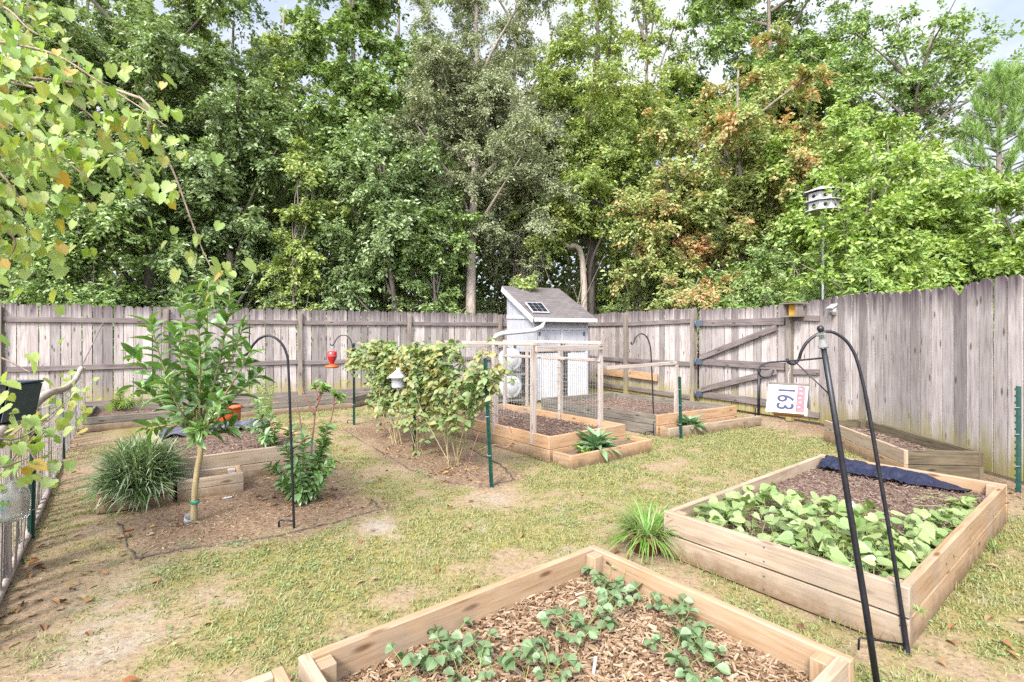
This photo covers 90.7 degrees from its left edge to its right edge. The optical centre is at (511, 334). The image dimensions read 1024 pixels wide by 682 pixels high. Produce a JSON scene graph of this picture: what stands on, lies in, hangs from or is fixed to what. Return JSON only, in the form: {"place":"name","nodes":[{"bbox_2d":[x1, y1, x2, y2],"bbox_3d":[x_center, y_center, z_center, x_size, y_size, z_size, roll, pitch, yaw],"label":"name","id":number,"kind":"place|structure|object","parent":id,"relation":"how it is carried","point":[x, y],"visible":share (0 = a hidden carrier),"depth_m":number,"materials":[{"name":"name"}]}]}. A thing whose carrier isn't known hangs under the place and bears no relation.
{"place":"outdoors","nodes":[
{"label":"outdoors","id":0,"kind":"place"},
{"bbox_2d":[0,341,1023,681],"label":"ground","id":1,"kind":"structure","parent":0,"point":[508,495],"depth_m":3.10,"materials":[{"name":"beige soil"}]},
{"bbox_2d":[0,366,84,603],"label":"netting fence","id":2,"kind":"object","parent":1,"relation":"on","point":[9,563],"visible":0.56,"depth_m":3.70,"materials":[{"name":"paint"}]},
{"bbox_2d":[0,440,30,522],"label":"plastic jug","id":3,"kind":"object","parent":2,"relation":"hanging from","point":[16,498],"visible":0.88,"depth_m":2.59,"materials":[{"name":"white"}]},
{"bbox_2d":[0,380,43,423],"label":"trough planter","id":4,"kind":"object","parent":2,"relation":"hanging from","point":[27,395],"visible":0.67,"depth_m":2.80,"materials":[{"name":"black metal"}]},
{"bbox_2d":[0,277,94,379],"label":"bush","id":5,"kind":"object","parent":1,"relation":"on","point":[28,292],"visible":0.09,"depth_m":11.28,"materials":[{"name":"green plant"}]},
{"bbox_2d":[0,334,112,505],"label":"grape vine","id":6,"kind":"object","parent":1,"relation":"on","point":[20,449],"visible":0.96,"depth_m":2.60,"materials":[{"name":"green plant"}]},
{"bbox_2d":[0,0,178,304],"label":"oak tree","id":7,"kind":"object","parent":1,"relation":"on","point":[13,132],"visible":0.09,"depth_m":13.07,"materials":[{"name":"green plant"}]},
{"bbox_2d":[0,128,185,389],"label":"understory tree","id":8,"kind":"object","parent":1,"relation":"on","point":[80,214],"visible":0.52,"depth_m":11.88,"materials":[{"name":"green plant"}]},
{"bbox_2d":[3,0,197,284],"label":"broadleaf tree","id":9,"kind":"object","parent":1,"relation":"on","point":[61,3],"visible":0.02,"depth_m":18.04,"materials":[{"name":"green plant"}]},
{"bbox_2d":[45,275,161,396],"bbox_3d":[-9.825,0.190,11.749,3.328,3.115,2.340,0,0,35],"label":"bush","id":10,"kind":"object","parent":1,"relation":"on","point":[78,293],"visible":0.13,"depth_m":11.62,"materials":[{"name":"green plant"}]},
{"bbox_2d":[0,0,256,316],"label":"grape vine","id":11,"kind":"object","parent":1,"relation":"on","point":[22,62],"visible":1,"depth_m":2.17,"materials":[{"name":"green plant"}]},
{"bbox_2d":[96,474,173,513],"bbox_3d":[-3.084,1.300,4.168,0.494,0.160,0.359,0,0,-33],"label":"planter box","id":12,"kind":"object","parent":1,"relation":"on","point":[117,505],"visible":0.23,"depth_m":4.00,"materials":[{"name":"brown wood"}]},
{"bbox_2d":[73,430,196,517],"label":"strap grass","id":13,"kind":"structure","parent":12,"relation":"in","point":[140,460],"depth_m":4.03,"materials":[{"name":"green plant"}]},
{"bbox_2d":[0,0,293,384],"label":"oak tree","id":14,"kind":"object","parent":1,"relation":"on","point":[151,27],"visible":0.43,"depth_m":12.83,"materials":[{"name":"green plant"}]},
{"bbox_2d":[113,269,203,342],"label":"bush","id":15,"kind":"object","parent":1,"relation":"on","point":[140,304],"visible":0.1,"depth_m":13.31,"materials":[{"name":"green plant"}]},
{"bbox_2d":[116,274,276,522],"bbox_3d":[-2.318,0.482,3.730,1.257,1.857,0.822,0,0,42],"label":"citrus tree","id":16,"kind":"object","parent":1,"relation":"on","point":[197,394],"visible":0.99,"depth_m":3.64,"materials":[{"name":"green plant"}]},
{"bbox_2d":[152,267,249,368],"bbox_3d":[-7.291,-0.074,12.284,2.125,3.135,2.252,0,0,0],"label":"bush","id":17,"kind":"object","parent":1,"relation":"on","point":[216,295],"visible":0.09,"depth_m":12.03,"materials":[{"name":"green plant"}]},
{"bbox_2d":[177,465,243,500],"bbox_3d":[-2.645,1.294,4.439,0.486,0.169,0.327,0,0,-33],"label":"planter box","id":18,"kind":"object","parent":1,"relation":"on","point":[221,480],"visible":0.87,"depth_m":4.35,"materials":[{"name":"brown wood"}]},
{"bbox_2d":[119,0,323,360],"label":"broadleaf tree","id":19,"kind":"object","parent":1,"relation":"on","point":[231,234],"visible":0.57,"depth_m":13.60,"materials":[{"name":"green plant"}]},
{"bbox_2d":[82,391,371,431],"bbox_3d":[-4.559,1.275,9.062,4.672,0.209,1.494,0,0,-35],"label":"raised bed","id":20,"kind":"object","parent":1,"relation":"on","point":[98,416],"visible":0.58,"depth_m":8.55,"materials":[{"name":"brown wood"}]},
{"bbox_2d":[160,0,300,307],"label":"broadleaf tree","id":21,"kind":"object","parent":1,"relation":"on","point":[204,32],"visible":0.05,"depth_m":18.10,"materials":[{"name":"green plant"}]},
{"bbox_2d":[152,418,315,490],"bbox_3d":[-3.126,1.239,5.564,1.300,0.277,1.920,0,0,-39],"label":"raised bed","id":22,"kind":"object","parent":1,"relation":"on","point":[248,454],"visible":0.55,"depth_m":5.03,"materials":[{"name":"brown wood"}]},
{"bbox_2d":[245,397,286,447],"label":"pepper plant","id":23,"kind":"object","parent":22,"relation":"on","point":[266,435],"visible":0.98,"depth_m":5.44,"materials":[{"name":"green plant"}]},
{"bbox_2d":[117,499,381,558],"bbox_3d":[-1.897,1.379,3.628,1.885,0.036,0.732,0,0,-16],"label":"drip hose","id":24,"kind":"object","parent":1,"relation":"on","point":[133,551],"visible":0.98,"depth_m":3.39,"materials":[{"name":"brown rubber"}]},
{"bbox_2d":[0,303,506,412],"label":"board fence","id":25,"kind":"object","parent":1,"relation":"on","point":[47,333],"visible":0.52,"depth_m":10.05,"materials":[{"name":"grey wood"}]},
{"bbox_2d":[234,272,276,318],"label":"bush","id":26,"kind":"object","parent":1,"relation":"on","point":[245,301],"visible":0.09,"depth_m":14.79,"materials":[{"name":"green plant"}]},
{"bbox_2d":[238,335,294,528],"bbox_3d":[-1.744,0.717,3.607,0.406,1.437,0.032,0,0,0],"label":"shepherd hook","id":27,"kind":"object","parent":1,"relation":"on","point":[290,418],"visible":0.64,"depth_m":3.59,"materials":[{"name":"black metal"}]},
{"bbox_2d":[232,287,326,387],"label":"bush","id":28,"kind":"object","parent":1,"relation":"on","point":[290,296],"visible":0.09,"depth_m":13.30,"materials":[{"name":"green plant"}]},
{"bbox_2d":[241,6,329,281],"bbox_3d":[-8.983,-5.923,20.222,4.281,15.085,4.244,0,0,29],"label":"broadleaf tree","id":29,"kind":"object","parent":1,"relation":"on","point":[278,40],"visible":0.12,"depth_m":19.53,"materials":[{"name":"green plant"}]},
{"bbox_2d":[261,423,340,505],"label":"citrus shrub","id":30,"kind":"object","parent":1,"relation":"on","point":[306,490],"visible":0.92,"depth_m":4.14,"materials":[{"name":"green plant"}]},
{"bbox_2d":[251,134,357,385],"bbox_3d":[-5.566,-1.813,13.434,2.758,6.719,2.286,0,0,25],"label":"understory tree","id":31,"kind":"object","parent":1,"relation":"on","point":[297,256],"visible":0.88,"depth_m":13.29,"materials":[{"name":"green plant"}]},
{"bbox_2d":[295,379,346,468],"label":"sapling","id":32,"kind":"object","parent":1,"relation":"on","point":[338,395],"visible":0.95,"depth_m":4.81,"materials":[{"name":"green plant"}]},
{"bbox_2d":[296,261,375,376],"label":"bush","id":33,"kind":"object","parent":1,"relation":"on","point":[334,302],"visible":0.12,"depth_m":13.48,"materials":[{"name":"green plant"}]},
{"bbox_2d":[272,0,436,380],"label":"broadleaf tree","id":34,"kind":"object","parent":1,"relation":"on","point":[347,23],"visible":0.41,"depth_m":14.52,"materials":[{"name":"green plant"}]},
{"bbox_2d":[340,340,404,444],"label":"bramble bush","id":35,"kind":"object","parent":1,"relation":"on","point":[378,382],"visible":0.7,"depth_m":6.71,"materials":[{"name":"green plant"}]},
{"bbox_2d":[287,108,468,327],"bbox_3d":[-3.542,-2.253,13.734,3.996,7.713,3.942,0,0,39],"label":"leaning tree","id":36,"kind":"object","parent":1,"relation":"on","point":[384,198],"visible":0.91,"depth_m":13.30,"materials":[{"name":"green plant"}]},
{"bbox_2d":[303,0,466,320],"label":"broadleaf tree","id":37,"kind":"object","parent":1,"relation":"on","point":[460,268],"visible":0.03,"depth_m":18.61,"materials":[{"name":"green plant"}]},
{"bbox_2d":[354,339,441,451],"bbox_3d":[-1.383,0.718,6.272,0.626,1.332,2.180,0,0,-33],"label":"bramble bush","id":38,"kind":"object","parent":1,"relation":"on","point":[395,396],"visible":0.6,"depth_m":6.09,"materials":[{"name":"green plant"}]},
{"bbox_2d":[369,266,431,326],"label":"bush","id":39,"kind":"object","parent":1,"relation":"on","point":[389,302],"visible":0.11,"depth_m":15.48,"materials":[{"name":"green plant"}]},
{"bbox_2d":[379,288,476,344],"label":"bush","id":40,"kind":"object","parent":1,"relation":"on","point":[410,305],"visible":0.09,"depth_m":14.09,"materials":[{"name":"green plant"}]},
{"bbox_2d":[389,185,487,329],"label":"understory tree","id":41,"kind":"object","parent":1,"relation":"on","point":[432,266],"visible":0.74,"depth_m":13.77,"materials":[{"name":"green plant"}]},
{"bbox_2d":[0,72,905,364],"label":"woodland","id":42,"kind":"object","parent":1,"relation":"on","point":[558,280],"visible":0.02,"depth_m":22.67,"materials":[{"name":"green plant"}]},
{"bbox_2d":[392,337,516,467],"bbox_3d":[-0.674,0.704,5.273,0.526,1.366,1.984,0,0,-37],"label":"bramble bush","id":43,"kind":"object","parent":1,"relation":"on","point":[441,382],"visible":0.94,"depth_m":5.20,"materials":[{"name":"green plant"}]},
{"bbox_2d":[414,271,506,340],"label":"bush","id":44,"kind":"object","parent":1,"relation":"on","point":[461,305],"visible":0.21,"depth_m":16.38,"materials":[{"name":"green plant"}]},
{"bbox_2d":[351,0,592,313],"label":"water oak","id":45,"kind":"object","parent":1,"relation":"on","point":[473,104],"visible":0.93,"depth_m":14.16,"materials":[{"name":"green plant"}]},
{"bbox_2d":[483,358,493,487],"bbox_3d":[-0.213,0.795,4.564,0.096,1.172,0.052,0,0,0],"label":"steel post","id":46,"kind":"object","parent":1,"relation":"on","point":[488,416],"visible":0.77,"depth_m":4.55,"materials":[{"name":"metal"}]},
{"bbox_2d":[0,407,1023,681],"bbox_3d":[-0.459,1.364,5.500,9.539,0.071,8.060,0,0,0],"label":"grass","id":47,"kind":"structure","parent":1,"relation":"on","point":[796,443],"depth_m":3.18,"materials":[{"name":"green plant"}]},
{"bbox_2d":[0,414,1023,681],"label":"bark mulch","id":48,"kind":"object","parent":1,"relation":"on","point":[288,512],"visible":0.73,"depth_m":3.98,"materials":[{"name":"brown wood"}]},
{"bbox_2d":[0,423,1023,681],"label":"leaf litter","id":49,"kind":"object","parent":1,"relation":"on","point":[176,523],"visible":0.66,"depth_m":2.98,"materials":[{"name":"brown plant"}]},
{"bbox_2d":[12,420,1023,681],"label":"clover","id":50,"kind":"object","parent":1,"relation":"on","point":[408,582],"visible":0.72,"depth_m":2.87,"materials":[{"name":"green plant"}]},
{"bbox_2d":[444,0,592,314],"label":"broadleaf tree","id":51,"kind":"object","parent":1,"relation":"on","point":[546,6],"visible":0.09,"depth_m":19.74,"materials":[{"name":"green plant"}]},
{"bbox_2d":[465,133,576,287],"bbox_3d":[0.321,-2.338,15.694,3.491,7.806,2.824,0,0,36],"label":"understory tree","id":52,"kind":"object","parent":1,"relation":"on","point":[532,268],"visible":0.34,"depth_m":15.56,"materials":[{"name":"green plant"}]},
{"bbox_2d":[435,403,624,462],"bbox_3d":[0.144,1.238,6.784,1.286,0.282,2.439,0,0,-38],"label":"raised bed","id":53,"kind":"object","parent":1,"relation":"on","point":[552,434],"visible":0.75,"depth_m":6.24,"materials":[{"name":"brown wood"}]},
{"bbox_2d":[436,340,603,444],"bbox_3d":[0.061,0.656,6.871,1.282,1.147,2.190,0,0,-39],"label":"wire trellis","id":54,"kind":"object","parent":53,"relation":"on","point":[560,348],"visible":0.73,"depth_m":6.48,"materials":[{"name":"paint"}]},
{"bbox_2d":[258,182,826,381],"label":"thicket stems","id":55,"kind":"object","parent":1,"relation":"on","point":[319,300],"visible":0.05,"depth_m":15.49,"materials":[{"name":"brown plant"}]},
{"bbox_2d":[492,286,596,401],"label":"garden shed","id":56,"kind":"structure","parent":1,"relation":"on","point":[567,318],"depth_m":10.71,"materials":[{"name":"paint"}]},
{"bbox_2d":[547,228,587,310],"bbox_3d":[1.598,-0.863,14.799,1.363,4.488,0.199,0,0,-21],"label":"trunk","id":57,"kind":"object","parent":1,"relation":"on","point":[583,274],"visible":0.56,"depth_m":14.93,"materials":[{"name":"brown plant"}]},
{"bbox_2d":[298,545,853,681],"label":"raised bed","id":58,"kind":"object","parent":1,"relation":"on","point":[510,608],"visible":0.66,"depth_m":1.97,"materials":[{"name":"brown wood"}]},
{"bbox_2d":[414,631,460,670],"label":"strawberry plant","id":59,"kind":"object","parent":58,"relation":"on","point":[430,662],"visible":0.84,"depth_m":1.81,"materials":[{"name":"green plant"}]},
{"bbox_2d":[436,640,490,681],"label":"strawberry plant","id":60,"kind":"object","parent":58,"relation":"on","point":[485,660],"visible":0.94,"depth_m":1.83,"materials":[{"name":"green plant"}]},
{"bbox_2d":[454,639,511,681],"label":"strawberry plant","id":61,"kind":"object","parent":58,"relation":"on","point":[458,651],"visible":0.89,"depth_m":1.80,"materials":[{"name":"green plant"}]},
{"bbox_2d":[521,636,577,676],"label":"strawberry plant","id":62,"kind":"object","parent":58,"relation":"on","point":[527,646],"visible":0.97,"depth_m":1.82,"materials":[{"name":"green plant"}]},
{"bbox_2d":[672,648,730,681],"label":"strawberry plant","id":63,"kind":"object","parent":58,"relation":"on","point":[682,671],"visible":0.95,"depth_m":1.77,"materials":[{"name":"green plant"}]},
{"bbox_2d":[681,630,727,661],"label":"strawberry plant","id":64,"kind":"object","parent":58,"relation":"on","point":[705,643],"visible":0.9,"depth_m":1.89,"materials":[{"name":"green plant"}]},
{"bbox_2d":[498,0,696,314],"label":"broadleaf tree","id":65,"kind":"object","parent":1,"relation":"on","point":[601,156],"visible":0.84,"depth_m":14.78,"materials":[{"name":"green plant"}]},
{"bbox_2d":[553,436,651,468],"bbox_3d":[1.042,1.309,5.702,1.344,0.140,0.308,0,0,-38],"label":"planter box","id":66,"kind":"object","parent":1,"relation":"on","point":[633,445],"visible":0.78,"depth_m":5.49,"materials":[{"name":"brown wood"}]},
{"bbox_2d":[573,426,622,461],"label":"hosta plant","id":67,"kind":"object","parent":66,"relation":"in","point":[597,440],"visible":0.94,"depth_m":5.59,"materials":[{"name":"green plant"}]},
{"bbox_2d":[575,265,640,314],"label":"bush","id":68,"kind":"object","parent":1,"relation":"on","point":[606,284],"visible":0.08,"depth_m":16.89,"materials":[{"name":"green plant"}]},
{"bbox_2d":[571,307,696,400],"bbox_3d":[2.569,0.418,11.810,0.111,1.924,4.401,0,0,-27],"label":"board fence","id":69,"kind":"object","parent":1,"relation":"on","point":[617,333],"visible":0.61,"depth_m":11.07,"materials":[{"name":"grey wood"}]},
{"bbox_2d":[597,277,678,355],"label":"bush","id":70,"kind":"object","parent":1,"relation":"on","point":[650,288],"visible":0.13,"depth_m":14.09,"materials":[{"name":"green plant"}]},
{"bbox_2d":[541,392,736,435],"bbox_3d":[1.982,1.235,8.263,1.753,0.288,2.584,0,0,-38],"label":"raised bed","id":71,"kind":"object","parent":1,"relation":"on","point":[633,412],"visible":0.9,"depth_m":7.89,"materials":[{"name":"brown wood"}]},
{"bbox_2d":[607,361,678,412],"bbox_3d":[1.780,0.826,6.799,1.304,0.907,0.047,0,0,-31],"label":"crop frame","id":72,"kind":"object","parent":71,"relation":"on","point":[676,376],"visible":0.89,"depth_m":7.05,"materials":[{"name":"paint"}]},
{"bbox_2d":[627,528,662,555],"bbox_3d":[0.852,1.317,3.218,0.233,0.126,0.233,0,0,0],"label":"terracotta pot","id":73,"kind":"object","parent":1,"relation":"on","point":[636,549],"visible":0.29,"depth_m":3.13,"materials":[{"name":"ceramic"}]},
{"bbox_2d":[594,496,694,569],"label":"spider plant","id":74,"kind":"object","parent":73,"relation":"in","point":[643,525],"visible":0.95,"depth_m":3.17,"materials":[{"name":"green plant"}]},
{"bbox_2d":[589,0,728,311],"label":"broadleaf tree","id":75,"kind":"object","parent":1,"relation":"on","point":[683,76],"visible":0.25,"depth_m":17.79,"materials":[{"name":"green plant"}]},
{"bbox_2d":[622,157,720,312],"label":"understory tree","id":76,"kind":"object","parent":1,"relation":"on","point":[696,240],"visible":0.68,"depth_m":13.19,"materials":[{"name":"green plant"}]},
{"bbox_2d":[645,276,721,390],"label":"bush","id":77,"kind":"object","parent":1,"relation":"on","point":[691,298],"visible":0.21,"depth_m":12.19,"materials":[{"name":"green plant"}]},
{"bbox_2d":[660,414,761,438],"bbox_3d":[2.889,1.307,7.278,2.027,0.142,0.211,0,0,-31],"label":"planter box","id":78,"kind":"object","parent":1,"relation":"on","point":[751,420],"visible":0.91,"depth_m":7.15,"materials":[{"name":"brown wood"}]},
{"bbox_2d":[677,256,786,308],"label":"bush","id":79,"kind":"object","parent":1,"relation":"on","point":[707,271],"visible":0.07,"depth_m":13.10,"materials":[{"name":"green plant"}]},
{"bbox_2d":[694,305,784,416],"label":"garden gate","id":80,"kind":"structure","parent":1,"relation":"on","point":[734,355],"depth_m":8.98,"materials":[{"name":"wood"}]},
{"bbox_2d":[600,12,880,385],"bbox_3d":[6.300,-3.456,14.118,6.848,10.810,5.571,0,0,25],"label":"maple tree","id":81,"kind":"object","parent":1,"relation":"on","point":[740,197],"visible":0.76,"depth_m":13.45,"materials":[{"name":"green plant"}]},
{"bbox_2d":[698,228,836,375],"bbox_3d":[5.735,-0.403,11.468,2.988,3.854,2.402,0,0,0],"label":"bush","id":82,"kind":"object","parent":1,"relation":"on","point":[763,261],"visible":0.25,"depth_m":11.12,"materials":[{"name":"green plant"}]},
{"bbox_2d":[644,0,921,285],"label":"broadleaf tree","id":83,"kind":"object","parent":1,"relation":"on","point":[699,11],"visible":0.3,"depth_m":17.75,"materials":[{"name":"green plant"}]},
{"bbox_2d":[746,233,845,357],"bbox_3d":[6.899,-0.626,12.378,2.265,4.302,1.963,0,0,-26],"label":"bush","id":84,"kind":"object","parent":1,"relation":"on","point":[797,254],"visible":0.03,"depth_m":12.35,"materials":[{"name":"green plant"}]},
{"bbox_2d":[785,300,819,421],"bbox_3d":[4.554,0.420,7.928,0.109,1.920,0.508,0,0,-27],"label":"board fence","id":85,"kind":"object","parent":1,"relation":"on","point":[800,332],"visible":0.69,"depth_m":7.91,"materials":[{"name":"grey wood"}]},
{"bbox_2d":[758,326,879,681],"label":"hanging stand","id":86,"kind":"object","parent":1,"relation":"on","point":[823,345],"visible":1,"depth_m":1.92,"materials":[{"name":"black metal"}]},
{"bbox_2d":[776,276,867,368],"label":"bush","id":87,"kind":"object","parent":1,"relation":"on","point":[814,296],"visible":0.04,"depth_m":10.14,"materials":[{"name":"green plant"}]},
{"bbox_2d":[802,185,844,299],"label":"martin house","id":88,"kind":"structure","parent":1,"relation":"on","point":[814,199],"depth_m":8.78,"materials":[{"name":"metal"}]},
{"bbox_2d":[757,0,908,283],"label":"broadleaf tree","id":89,"kind":"object","parent":1,"relation":"on","point":[847,7],"visible":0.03,"depth_m":20.35,"materials":[{"name":"green plant"}]},
{"bbox_2d":[664,454,1006,648],"bbox_3d":[2.295,1.238,3.439,2.464,0.276,1.250,0,0,-38],"label":"raised bed","id":90,"kind":"object","parent":1,"relation":"on","point":[815,584],"visible":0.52,"depth_m":2.82,"materials":[{"name":"brown wood"}]},
{"bbox_2d":[690,482,994,579],"bbox_3d":[2.210,1.128,3.321,2.110,0.211,1.217,0,0,-37],"label":"sweet potato vine","id":91,"kind":"object","parent":90,"relation":"on","point":[912,547],"visible":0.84,"depth_m":2.93,"materials":[{"name":"green plant"}]},
{"bbox_2d":[816,455,970,490],"bbox_3d":[3.076,1.136,4.144,0.259,0.088,0.998,0,0,-39],"label":"landscape fabric","id":92,"kind":"object","parent":90,"relation":"on","point":[888,472],"visible":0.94,"depth_m":4.15,"materials":[{"name":"blue fabric"}]},
{"bbox_2d":[786,330,910,655],"bbox_3d":[1.482,0.707,2.230,0.486,1.457,0.120,0,0,19],"label":"shepherd hook","id":93,"kind":"object","parent":1,"relation":"on","point":[905,638],"visible":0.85,"depth_m":2.22,"materials":[{"name":"black metal"}]},
{"bbox_2d":[766,365,810,417],"bbox_3d":[1.273,0.251,2.326,0.169,0.244,0.183,0,0,37],"label":"sign","id":94,"kind":"object","parent":93,"relation":"hanging from","point":[788,399],"visible":1,"depth_m":2.29,"materials":[{"name":"white plastic"}]},
{"bbox_2d":[756,85,968,307],"bbox_3d":[8.164,-2.042,12.551,4.503,7.283,3.886,0,0,0],"label":"broadleaf tree","id":95,"kind":"object","parent":1,"relation":"on","point":[843,120],"visible":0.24,"depth_m":12.13,"materials":[{"name":"green plant"}]},
{"bbox_2d":[785,118,955,317],"bbox_3d":[6.065,-1.022,8.554,2.374,5.098,2.092,0,0,0],"label":"sapling tree","id":96,"kind":"object","parent":1,"relation":"on","point":[841,230],"visible":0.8,"depth_m":8.38,"materials":[{"name":"green plant"}]},
{"bbox_2d":[785,225,963,359],"bbox_3d":[5.920,-0.090,8.474,2.626,3.551,2.295,0,0,-23],"label":"bush","id":97,"kind":"object","parent":1,"relation":"on","point":[871,268],"visible":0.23,"depth_m":8.12,"materials":[{"name":"green plant"}]},
{"bbox_2d":[824,419,983,479],"bbox_3d":[4.202,1.240,5.720,0.702,0.277,1.886,0,0,7],"label":"raised bed","id":98,"kind":"object","parent":1,"relation":"on","point":[901,448],"visible":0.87,"depth_m":5.20,"materials":[{"name":"brown wood"}]},
{"bbox_2d":[800,0,1023,174],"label":"broadleaf tree","id":99,"kind":"object","parent":1,"relation":"on","point":[918,96],"visible":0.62,"depth_m":16.53,"materials":[{"name":"green plant"}]},
{"bbox_2d":[817,119,1023,292],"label":"broadleaf tree","id":100,"kind":"object","parent":1,"relation":"on","point":[942,145],"visible":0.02,"depth_m":15.08,"materials":[{"name":"green plant"}]},
{"bbox_2d":[820,274,1023,480],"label":"board fence","id":101,"kind":"object","parent":1,"relation":"on","point":[929,368],"visible":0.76,"depth_m":5.55,"materials":[{"name":"grey wood"}]},
{"bbox_2d":[837,136,1023,341],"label":"sapling tree","id":102,"kind":"object","parent":1,"relation":"on","point":[937,214],"visible":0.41,"depth_m":9.25,"materials":[{"name":"green plant"}]},
{"bbox_2d":[938,161,1023,357],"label":"sapling tree","id":103,"kind":"object","parent":1,"relation":"on","point":[997,184],"visible":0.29,"depth_m":8.91,"materials":[{"name":"green plant"}]},
{"bbox_2d":[941,58,1023,275],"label":"pine tree","id":104,"kind":"object","parent":1,"relation":"on","point":[989,96],"visible":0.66,"depth_m":12.87,"materials":[{"name":"green plant"}]},
{"bbox_2d":[1012,386,1020,492],"bbox_3d":[4.422,0.915,4.433,0.051,0.930,0.048,0,0,23],"label":"steel post","id":105,"kind":"object","parent":1,"relation":"on","point":[1017,442],"visible":1,"depth_m":4.42,"materials":[{"name":"metal"}]},
{"bbox_2d":[0,0,1023,316],"label":"sky","id":106,"kind":"structure","parent":0,"point":[1006,10],"materials":[{"name":"white"}]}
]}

